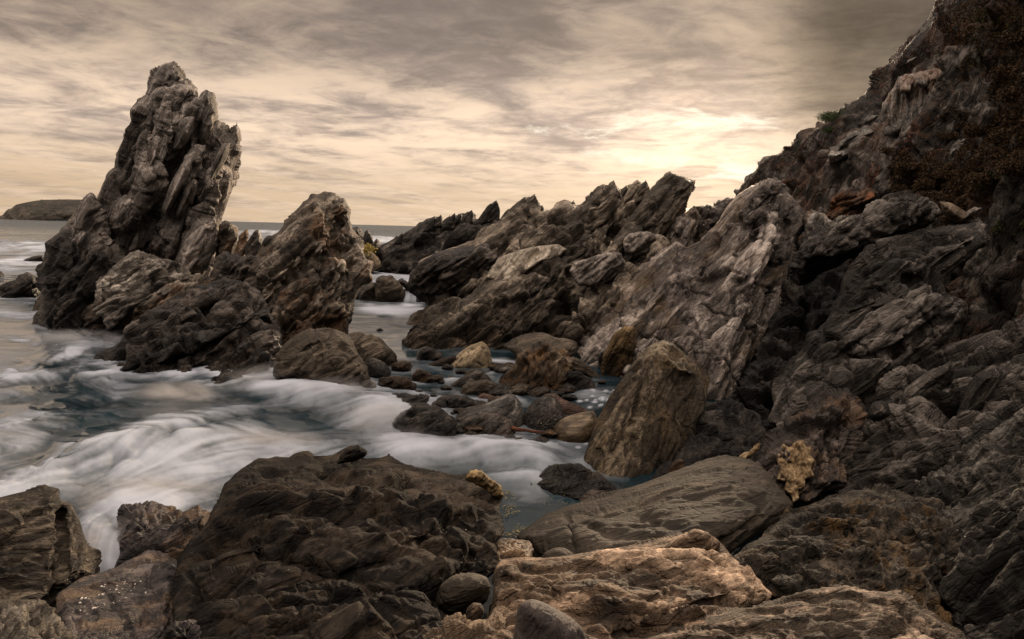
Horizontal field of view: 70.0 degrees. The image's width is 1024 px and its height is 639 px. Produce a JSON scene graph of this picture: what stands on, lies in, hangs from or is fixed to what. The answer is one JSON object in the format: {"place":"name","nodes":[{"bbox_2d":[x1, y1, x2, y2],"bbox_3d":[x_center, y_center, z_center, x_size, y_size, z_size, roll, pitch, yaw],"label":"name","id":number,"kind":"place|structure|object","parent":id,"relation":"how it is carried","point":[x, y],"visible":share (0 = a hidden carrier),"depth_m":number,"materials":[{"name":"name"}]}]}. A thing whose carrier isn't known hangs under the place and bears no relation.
{"place":"outdoors","nodes":[
{"label":"outdoors","id":0,"kind":"place"},
{"bbox_2d":[0,215,762,619],"bbox_3d":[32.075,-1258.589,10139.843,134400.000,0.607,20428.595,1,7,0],"label":"sea","id":1,"kind":"structure","parent":0,"point":[92,439],"depth_m":14.08,"materials":[{"name":"liquid"}]},
{"bbox_2d":[0,272,40,297],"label":"rock","id":2,"kind":"object","parent":1,"relation":"in","point":[22,285],"visible":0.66,"depth_m":35.91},
{"bbox_2d":[0,199,81,220],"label":"island","id":3,"kind":"structure","parent":1,"relation":"in","point":[56,210],"depth_m":757.09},
{"bbox_2d":[115,500,210,566],"bbox_3d":[-4.137,2.621,8.717,1.166,0.807,2.217,-1,8,-22],"label":"dark rock","id":4,"kind":"object","parent":1,"relation":"in","point":[171,531],"visible":0.55,"depth_m":8.42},
{"bbox_2d":[273,327,369,385],"bbox_3d":[-4.771,1.316,18.356,2.910,2.114,2.174,4,8,22],"label":"surf boulder","id":5,"kind":"object","parent":1,"relation":"on","point":[327,354],"visible":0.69,"depth_m":17.64,"materials":[{"name":"brown stone"}]},
{"bbox_2d":[358,281,375,300],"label":"channel boulder","id":6,"kind":"object","parent":1,"relation":"in","point":[366,292],"visible":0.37,"depth_m":38.61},
{"bbox_2d":[361,379,376,388],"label":"grey cobble","id":7,"kind":"object","parent":1,"relation":"in","point":[368,383],"visible":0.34,"depth_m":17.41,"materials":[{"name":"stone"}]},
{"bbox_2d":[347,332,397,365],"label":"surf boulder","id":8,"kind":"object","parent":1,"relation":"on","point":[367,346],"visible":0.59,"depth_m":20.68,"materials":[{"name":"brown stone"}]},
{"bbox_2d":[365,358,390,377],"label":"surf boulder","id":9,"kind":"object","parent":1,"relation":"on","point":[377,368],"visible":0.63,"depth_m":19.07,"materials":[{"name":"stone"}]},
{"bbox_2d":[374,275,405,301],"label":"channel boulder","id":10,"kind":"object","parent":1,"relation":"in","point":[388,288],"visible":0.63,"depth_m":38.00,"materials":[{"name":"brown stone"}]},
{"bbox_2d":[377,376,416,389],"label":"weedy rock","id":11,"kind":"object","parent":1,"relation":"in","point":[396,382],"visible":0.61,"depth_m":17.72,"materials":[{"name":"stone"}]},
{"bbox_2d":[391,361,411,371],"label":"stone","id":12,"kind":"object","parent":1,"relation":"in","point":[403,366],"visible":0.93,"depth_m":20.13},
{"bbox_2d":[401,394,429,405],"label":"flat rock","id":13,"kind":"object","parent":1,"relation":"in","point":[411,400],"visible":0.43,"depth_m":16.13,"materials":[{"name":"stone"}]},
{"bbox_2d":[392,402,444,433],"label":"slanted rock","id":14,"kind":"object","parent":1,"relation":"in","point":[421,417],"visible":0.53,"depth_m":14.09,"materials":[{"name":"stone"}]},
{"bbox_2d":[411,369,435,382],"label":"weedy rock","id":15,"kind":"object","parent":1,"relation":"in","point":[421,375],"visible":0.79,"depth_m":18.76,"materials":[{"name":"stone"}]},
{"bbox_2d":[416,346,444,360],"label":"shallows rock","id":16,"kind":"object","parent":1,"relation":"in","point":[428,353],"visible":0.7,"depth_m":21.86,"materials":[{"name":"stone"}]},
{"bbox_2d":[429,355,456,365],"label":"shallows rock","id":17,"kind":"object","parent":1,"relation":"in","point":[446,360],"visible":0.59,"depth_m":21.03,"materials":[{"name":"stone"}]},
{"bbox_2d":[429,412,457,435],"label":"slanted rock","id":18,"kind":"object","parent":1,"relation":"in","point":[446,425],"visible":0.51,"depth_m":13.85,"materials":[{"name":"stone"}]},
{"bbox_2d":[447,395,474,407],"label":"square rock","id":19,"kind":"object","parent":1,"relation":"on","point":[456,401],"visible":0.65,"depth_m":16.21,"materials":[{"name":"stone"}]},
{"bbox_2d":[450,370,490,386],"bbox_3d":[-1.108,1.564,18.566,1.172,0.598,0.564,1,7,0],"label":"wedge slab","id":20,"kind":"object","parent":1,"relation":"in","point":[477,375],"depth_m":18.35,"materials":[{"name":"stone"}]},
{"bbox_2d":[450,341,491,367],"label":"speckled boulder","id":21,"kind":"object","parent":1,"relation":"in","point":[477,355],"visible":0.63,"depth_m":20.99,"materials":[{"name":"stone"}]},
{"bbox_2d":[464,425,483,432],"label":"stone","id":22,"kind":"object","parent":1,"relation":"in","point":[477,428],"visible":0.68,"depth_m":14.05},
{"bbox_2d":[460,379,498,394],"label":"domed rock","id":23,"kind":"object","parent":1,"relation":"on","point":[479,387],"visible":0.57,"depth_m":17.57,"materials":[{"name":"brown stone"}]},
{"bbox_2d":[459,411,515,435],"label":"wet rock","id":24,"kind":"object","parent":1,"relation":"in","point":[493,423],"visible":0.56,"depth_m":14.24,"materials":[{"name":"stone"}]},
{"bbox_2d":[455,394,524,426],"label":"whaleback rock","id":25,"kind":"object","parent":1,"relation":"in","point":[509,406],"visible":0.4,"depth_m":15.00,"materials":[{"name":"grey stone"}]},
{"bbox_2d":[511,426,541,433],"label":"flat stone","id":26,"kind":"object","parent":1,"relation":"on","point":[516,429],"visible":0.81,"depth_m":14.19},
{"bbox_2d":[528,386,550,396],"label":"tilted stone","id":27,"kind":"object","parent":1,"relation":"in","point":[540,391],"visible":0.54,"depth_m":17.57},
{"bbox_2d":[503,332,577,356],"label":"flat slab","id":28,"kind":"structure","parent":1,"relation":"on","point":[516,345],"depth_m":22.57,"materials":[{"name":"brown stone"}]},
{"bbox_2d":[524,395,562,430],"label":"round rock","id":29,"kind":"object","parent":1,"relation":"in","point":[541,411],"visible":0.74,"depth_m":14.76,"materials":[{"name":"stone"}]},
{"bbox_2d":[540,429,557,437],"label":"stone","id":30,"kind":"object","parent":1,"relation":"in","point":[548,433],"visible":0.81,"depth_m":13.97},
{"bbox_2d":[543,393,586,413],"bbox_3d":[1.173,2.027,16.346,1.070,0.773,0.794,1,7,0],"label":"red slab","id":31,"kind":"object","parent":1,"relation":"in","point":[568,407],"depth_m":16.08,"materials":[{"name":"stone"}]},
{"bbox_2d":[553,411,596,442],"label":"banded boulder","id":32,"kind":"object","parent":1,"relation":"in","point":[577,428],"visible":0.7,"depth_m":13.94,"materials":[{"name":"stone"}]},
{"bbox_2d":[537,463,616,501],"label":"pool rock","id":33,"kind":"object","parent":1,"relation":"in","point":[578,481],"visible":0.84,"depth_m":11.30,"materials":[{"name":"stone"}]},
{"bbox_2d":[564,371,595,389],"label":"shade rock","id":34,"kind":"object","parent":1,"relation":"in","point":[579,380],"visible":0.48,"depth_m":18.38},
{"bbox_2d":[571,357,599,376],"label":"plank rock","id":35,"kind":"object","parent":1,"relation":"in","point":[585,369],"visible":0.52,"depth_m":20.10,"materials":[{"name":"brown stone"}]},
{"bbox_2d":[600,326,636,376],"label":"ochre slab","id":36,"kind":"structure","parent":1,"relation":"in","point":[618,355],"depth_m":20.28,"materials":[{"name":"stone"}]},
{"bbox_2d":[647,398,767,481],"bbox_3d":[3.684,2.304,12.805,1.935,1.050,5.796,5,8,28],"label":"gully rock","id":37,"kind":"object","parent":1,"relation":"in","point":[731,427],"visible":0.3,"depth_m":12.95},
{"bbox_2d":[667,459,684,473],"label":"pool stone","id":38,"kind":"object","parent":37,"relation":"on","point":[677,464],"visible":0.56,"depth_m":11.15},
{"bbox_2d":[371,271,409,288],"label":"channel water","id":39,"kind":"structure","parent":0,"point":[375,274],"depth_m":49.84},
{"bbox_2d":[362,230,373,245],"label":"rock","id":40,"kind":"object","parent":39,"relation":"on","point":[367,238],"visible":0.25,"depth_m":56.45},
{"bbox_2d":[364,252,381,271],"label":"rock","id":41,"kind":"object","parent":39,"relation":"in","point":[374,259],"visible":0.45,"depth_m":50.72,"materials":[{"name":"stone"}]},
{"bbox_2d":[371,239,380,258],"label":"rock","id":42,"kind":"object","parent":39,"relation":"on","point":[376,243],"visible":0.38,"depth_m":53.91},
{"bbox_2d":[403,289,415,301],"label":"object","id":43,"kind":"structure","parent":0,"point":[410,297],"depth_m":38.55,"materials":[{"name":"liquid"}]},
{"bbox_2d":[0,0,935,225],"label":"sky","id":44,"kind":"structure","parent":0,"point":[410,112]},
{"bbox_2d":[688,0,1023,344],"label":"hillside","id":45,"kind":"structure","parent":0,"point":[986,283],"depth_m":22.11,"materials":[{"name":"stone"}]},
{"bbox_2d":[815,108,845,122],"bbox_3d":[13.102,-8.226,29.551,1.718,0.594,1.501,1,7,0],"label":"shrub","id":46,"kind":"object","parent":45,"relation":"on","point":[832,116],"visible":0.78,"depth_m":29.32,"materials":[{"name":"green plant"}]},
{"bbox_2d":[824,187,875,220],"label":"pale outcrop","id":47,"kind":"object","parent":45,"relation":"on","point":[847,202],"visible":0.78,"depth_m":22.80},
{"bbox_2d":[826,125,873,162],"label":"pale outcrop","id":48,"kind":"object","parent":45,"relation":"on","point":[838,152],"visible":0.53,"depth_m":25.64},
{"bbox_2d":[746,8,970,195],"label":"red succulents","id":49,"kind":"object","parent":45,"relation":"on","point":[937,9],"visible":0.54,"depth_m":25.75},
{"bbox_2d":[738,0,1023,234],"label":"dry grass","id":50,"kind":"structure","parent":45,"relation":"on","point":[972,169],"depth_m":20.72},
{"bbox_2d":[894,162,919,171],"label":"shrub","id":51,"kind":"object","parent":45,"relation":"on","point":[911,166],"visible":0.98,"depth_m":21.59,"materials":[{"name":"orange plant"}]},
{"bbox_2d":[878,68,941,135],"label":"pale outcrop","id":52,"kind":"object","parent":45,"relation":"on","point":[906,99],"visible":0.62,"depth_m":24.80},
{"bbox_2d":[914,177,939,190],"bbox_3d":[11.918,-3.857,20.974,0.825,0.408,0.633,-4,9,-37],"label":"shrub","id":53,"kind":"object","parent":45,"relation":"on","point":[924,183],"visible":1,"depth_m":20.78,"materials":[{"name":"orange plant"}]},
{"bbox_2d":[916,190,943,198],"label":"shrub","id":54,"kind":"object","parent":45,"relation":"on","point":[922,193],"visible":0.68,"depth_m":19.95,"materials":[{"name":"orange plant"}]},
{"bbox_2d":[930,170,955,179],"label":"shrub","id":55,"kind":"object","parent":45,"relation":"on","point":[934,176],"visible":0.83,"depth_m":20.62,"materials":[{"name":"orange plant"}]},
{"bbox_2d":[931,131,958,141],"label":"shrub","id":56,"kind":"object","parent":45,"relation":"on","point":[951,135],"visible":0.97,"depth_m":21.61,"materials":[{"name":"orange plant"}]},
{"bbox_2d":[948,138,965,161],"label":"pale outcrop","id":57,"kind":"object","parent":45,"relation":"on","point":[955,146],"visible":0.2,"depth_m":21.22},
{"bbox_2d":[939,201,982,224],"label":"outcrop","id":58,"kind":"object","parent":45,"relation":"on","point":[954,213],"depth_m":18.70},
{"bbox_2d":[964,207,981,218],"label":"pale stone","id":59,"kind":"object","parent":45,"relation":"on","point":[971,212],"visible":1,"depth_m":18.55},
{"bbox_2d":[962,173,993,186],"bbox_3d":[12.155,-3.611,19.115,0.632,0.408,0.825,1,7,-6],"label":"shrub","id":60,"kind":"object","parent":45,"relation":"on","point":[967,180],"visible":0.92,"depth_m":18.89,"materials":[{"name":"orange plant"}]},
{"bbox_2d":[961,123,998,137],"bbox_3d":[13.252,-5.339,20.723,0.916,0.454,0.703,6,8,31],"label":"shrub","id":61,"kind":"object","parent":45,"relation":"on","point":[972,130],"visible":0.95,"depth_m":20.62,"materials":[{"name":"orange plant"}]},
{"bbox_2d":[976,146,1004,159],"bbox_3d":[12.804,-4.359,19.432,0.703,0.454,0.916,3,7,9],"label":"shrub","id":62,"kind":"object","parent":45,"relation":"on","point":[996,150],"visible":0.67,"depth_m":19.25,"materials":[{"name":"orange plant"}]},
{"bbox_2d":[958,6,1023,238],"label":"green cover","id":63,"kind":"object","parent":45,"relation":"on","point":[995,228],"visible":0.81,"depth_m":21.50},
{"bbox_2d":[992,110,1005,124],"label":"shrub","id":64,"kind":"object","parent":45,"relation":"on","point":[998,118],"visible":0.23,"depth_m":20.19,"materials":[{"name":"orange plant"}]},
{"bbox_2d":[984,64,1014,80],"bbox_3d":[14.018,-6.924,20.736,1.100,0.545,0.843,0,7,-14],"label":"shrub","id":65,"kind":"object","parent":45,"relation":"on","point":[999,71],"visible":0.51,"depth_m":20.60,"materials":[{"name":"orange plant"}]},
{"bbox_2d":[989,126,1014,142],"bbox_3d":[12.963,-4.725,18.940,1.008,0.499,0.773,3,7,16],"label":"shrub","id":66,"kind":"object","parent":45,"relation":"on","point":[998,135],"visible":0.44,"depth_m":18.93,"materials":[{"name":"orange plant"}]},
{"bbox_2d":[994,86,1021,102],"bbox_3d":[13.626,-6.084,20.009,0.773,0.499,1.008,6,8,32],"label":"shrub","id":67,"kind":"object","parent":45,"relation":"on","point":[1011,93],"visible":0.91,"depth_m":19.76,"materials":[{"name":"orange plant"}]},
{"bbox_2d":[995,157,1023,176],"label":"shrub","id":68,"kind":"object","parent":45,"relation":"on","point":[1011,166],"visible":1,"depth_m":17.73,"materials":[{"name":"orange plant"}]},
{"bbox_2d":[998,29,1023,46],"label":"shrub","id":69,"kind":"object","parent":45,"relation":"on","point":[1004,38],"visible":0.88,"depth_m":20.93,"materials":[{"name":"orange plant"}]},
{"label":"shore ground","id":70,"kind":"structure","parent":0,"visible":0},
{"bbox_2d":[0,598,96,638],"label":"corner rock","id":71,"kind":"object","parent":70,"relation":"on","point":[38,618],"visible":1,"depth_m":5.25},
{"bbox_2d":[0,484,101,607],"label":"ribbed rock","id":72,"kind":"object","parent":70,"relation":"on","point":[48,553],"visible":0.86,"depth_m":7.72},
{"bbox_2d":[32,229,128,333],"bbox_3d":[-15.960,-0.884,27.224,3.322,5.274,5.806,-4,9,-37],"label":"stack foot","id":73,"kind":"object","parent":70,"relation":"on","point":[68,275],"visible":0.48,"depth_m":26.42},
{"bbox_2d":[55,550,176,638],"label":"barnacle rock","id":74,"kind":"object","parent":70,"relation":"on","point":[138,612],"visible":0.9,"depth_m":5.96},
{"bbox_2d":[32,61,241,310],"bbox_3d":[-15.781,-4.617,29.815,9.394,12.289,7.214,1,7,0],"label":"sea stack","id":75,"kind":"object","parent":70,"relation":"on","point":[170,180],"visible":0.71,"depth_m":28.30,"materials":[{"name":"stone"}]},
{"bbox_2d":[78,273,216,336],"bbox_3d":[-12.883,-0.031,25.566,5.267,3.224,2.931,1,7,0],"label":"brown shelf","id":76,"kind":"object","parent":70,"relation":"on","point":[93,324],"visible":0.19,"depth_m":24.81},
{"bbox_2d":[92,250,190,330],"bbox_3d":[-13.082,-1.081,25.868,3.108,2.668,3.255,-2,8,-28],"label":"pale ledge","id":77,"kind":"object","parent":76,"relation":"on","point":[137,277],"visible":0.94,"depth_m":25.07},
{"bbox_2d":[93,277,282,383],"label":"black slab","id":78,"kind":"structure","parent":70,"relation":"on","point":[223,325],"depth_m":20.59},
{"bbox_2d":[215,220,238,257],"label":"rubble rock","id":79,"kind":"object","parent":70,"relation":"on","point":[228,231],"visible":0.7,"depth_m":27.79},
{"bbox_2d":[234,229,248,255],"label":"rubble rock","id":80,"kind":"object","parent":70,"relation":"on","point":[243,237],"visible":0.77,"depth_m":27.53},
{"bbox_2d":[245,229,262,255],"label":"rubble rock","id":81,"kind":"object","parent":70,"relation":"on","point":[253,244],"visible":0.54,"depth_m":26.89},
{"bbox_2d":[244,191,372,344],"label":"pointed crag","id":82,"kind":"structure","parent":70,"relation":"on","point":[311,267],"depth_m":24.66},
{"bbox_2d":[210,251,258,281],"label":"rock","id":83,"kind":"object","parent":82,"relation":"on","point":[226,264],"visible":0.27,"depth_m":25.57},
{"bbox_2d":[171,445,505,638],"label":"dark shore rock","id":84,"kind":"object","parent":70,"relation":"on","point":[350,542],"visible":0.95,"depth_m":6.14,"materials":[{"name":"stone"}]},
{"bbox_2d":[159,619,212,638],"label":"shade boulder","id":85,"kind":"object","parent":84,"relation":"on","point":[176,629],"visible":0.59,"depth_m":4.80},
{"bbox_2d":[434,572,490,614],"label":"rounded rock","id":86,"kind":"object","parent":84,"relation":"on","point":[461,592],"visible":0.85,"depth_m":5.18,"materials":[{"name":"grey stone"}]},
{"bbox_2d":[465,603,483,620],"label":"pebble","id":87,"kind":"object","parent":84,"relation":"on","point":[474,611],"visible":0.81,"depth_m":4.85,"materials":[{"name":"beige stone"}]},
{"bbox_2d":[465,469,503,497],"bbox_3d":[-0.306,1.841,8.134,0.438,0.350,0.344,1,7,0],"label":"ochre knob","id":88,"kind":"object","parent":84,"relation":"on","point":[481,479],"visible":1,"depth_m":8.04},
{"bbox_2d":[375,200,499,273],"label":"ridge","id":89,"kind":"structure","parent":70,"relation":"on","point":[406,252],"depth_m":51.13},
{"bbox_2d":[495,538,533,560],"bbox_3d":[0.015,2.255,7.124,0.402,0.276,1.036,1,7,0],"label":"brown block","id":90,"kind":"object","parent":70,"relation":"on","point":[507,548],"depth_m":7.07,"materials":[{"name":"stone"}]},
{"bbox_2d":[497,341,574,390],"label":"craggy rock","id":91,"kind":"object","parent":70,"relation":"on","point":[542,363],"visible":0.73,"depth_m":18.67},
{"bbox_2d":[402,171,695,349],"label":"bedded ridge","id":92,"kind":"structure","parent":70,"relation":"on","point":[551,297],"depth_m":26.82,"materials":[{"name":"stone"}]},
{"bbox_2d":[406,244,497,304],"bbox_3d":[-2.534,-1.772,30.454,3.871,2.828,2.234,1,7,0],"label":"dark shoulder","id":93,"kind":"object","parent":92,"relation":"on","point":[436,277],"visible":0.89,"depth_m":29.93},
{"bbox_2d":[486,244,566,279],"bbox_3d":[0.556,-2.167,27.912,3.344,1.447,1.519,-2,8,-25],"label":"cream ledge","id":94,"kind":"object","parent":92,"relation":"on","point":[516,263],"visible":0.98,"depth_m":27.70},
{"bbox_2d":[569,252,625,286],"bbox_3d":[3.025,-1.747,25.460,1.971,1.233,0.914,0,7,-9],"label":"pink block","id":95,"kind":"object","parent":92,"relation":"on","point":[600,269],"depth_m":25.36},
{"bbox_2d":[623,231,656,257],"bbox_3d":[4.773,-2.700,26.462,1.513,1.013,0.702,1,7,0],"label":"pink block","id":96,"kind":"object","parent":92,"relation":"on","point":[638,243],"depth_m":26.27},
{"bbox_2d":[667,197,733,246],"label":"notch rock","id":97,"kind":"object","parent":92,"relation":"on","point":[692,226],"visible":0.34,"depth_m":27.44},
{"bbox_2d":[541,547,572,557],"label":"grey pebble","id":98,"kind":"object","parent":70,"relation":"on","point":[556,552],"visible":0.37,"depth_m":6.69,"materials":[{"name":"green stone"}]},
{"bbox_2d":[486,529,771,638],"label":"tan slab","id":99,"kind":"structure","parent":70,"relation":"on","point":[643,589],"depth_m":5.37,"materials":[{"name":"stone"}]},
{"bbox_2d":[423,605,513,638],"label":"coarse rock","id":100,"kind":"object","parent":99,"relation":"on","point":[457,625],"visible":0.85,"depth_m":4.45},
{"bbox_2d":[513,599,587,638],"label":"purple stone","id":101,"kind":"object","parent":99,"relation":"on","point":[536,619],"visible":1,"depth_m":4.03,"materials":[{"name":"stone"}]},
{"bbox_2d":[584,340,709,477],"bbox_3d":[2.575,1.823,13.509,1.672,2.513,3.923,7,9,35],"label":"leaning boulder","id":102,"kind":"object","parent":70,"relation":"on","point":[653,409],"visible":0.82,"depth_m":12.99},
{"bbox_2d":[517,455,792,557],"bbox_3d":[1.900,2.309,8.400,3.628,0.918,2.511,-2,8,-24],"label":"long boulder","id":103,"kind":"object","parent":70,"relation":"on","point":[731,504],"visible":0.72,"depth_m":7.96,"materials":[{"name":"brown stone"}]},
{"bbox_2d":[574,177,806,399],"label":"buttress","id":104,"kind":"structure","parent":70,"relation":"on","point":[711,301],"depth_m":21.54,"materials":[{"name":"stone"}]},
{"bbox_2d":[803,209,831,234],"bbox_3d":[9.354,-2.909,22.329,0.842,0.893,1.514,5,8,24],"label":"pale block","id":105,"kind":"object","parent":104,"relation":"on","point":[813,219],"depth_m":21.85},
{"bbox_2d":[731,236,847,430],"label":"cleft wall","id":106,"kind":"structure","parent":70,"relation":"on","point":[800,314],"depth_m":18.36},
{"bbox_2d":[645,585,966,638],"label":"rippled slab","id":107,"kind":"structure","parent":70,"relation":"on","point":[845,612],"depth_m":4.56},
{"bbox_2d":[756,387,868,508],"bbox_3d":[4.223,1.924,10.458,1.352,1.528,3.533,7,9,36],"label":"crusted rock","id":108,"kind":"object","parent":70,"relation":"on","point":[828,426],"visible":0.56,"depth_m":10.36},
{"bbox_2d":[739,443,760,458],"bbox_3d":[3.332,1.867,10.291,0.331,0.269,0.151,1,7,0],"label":"worm crust","id":109,"kind":"object","parent":108,"relation":"on","point":[751,452],"visible":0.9,"depth_m":10.26},
{"bbox_2d":[776,440,814,501],"bbox_3d":[3.689,1.945,9.614,0.528,0.612,0.899,8,10,44],"label":"worm crust","id":110,"kind":"object","parent":108,"relation":"on","point":[796,473],"visible":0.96,"depth_m":9.52},
{"bbox_2d":[733,483,959,625],"bbox_3d":[2.832,2.163,6.332,1.881,0.844,3.974,6,8,31],"label":"rusty boulder","id":111,"kind":"object","parent":70,"relation":"on","point":[881,537],"visible":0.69,"depth_m":6.22,"materials":[{"name":"stone"}]},
{"bbox_2d":[768,218,989,427],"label":"holed slab","id":112,"kind":"structure","parent":70,"relation":"on","point":[894,304],"depth_m":13.90,"materials":[{"name":"stone"}]},
{"bbox_2d":[788,193,942,285],"bbox_3d":[8.787,-1.911,17.802,3.929,2.378,2.840,1,7,0],"label":"shaggy boulder","id":113,"kind":"object","parent":112,"relation":"on","point":[838,241],"visible":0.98,"depth_m":16.89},
{"bbox_2d":[834,318,1023,496],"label":"rock","id":114,"kind":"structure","parent":70,"relation":"on","point":[939,400],"depth_m":10.14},
{"bbox_2d":[868,400,890,420],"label":"round stone","id":115,"kind":"object","parent":114,"relation":"on","point":[879,410],"visible":1,"depth_m":9.98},
{"bbox_2d":[913,395,1023,638],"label":"corner wall","id":116,"kind":"structure","parent":70,"relation":"on","point":[981,586],"depth_m":5.97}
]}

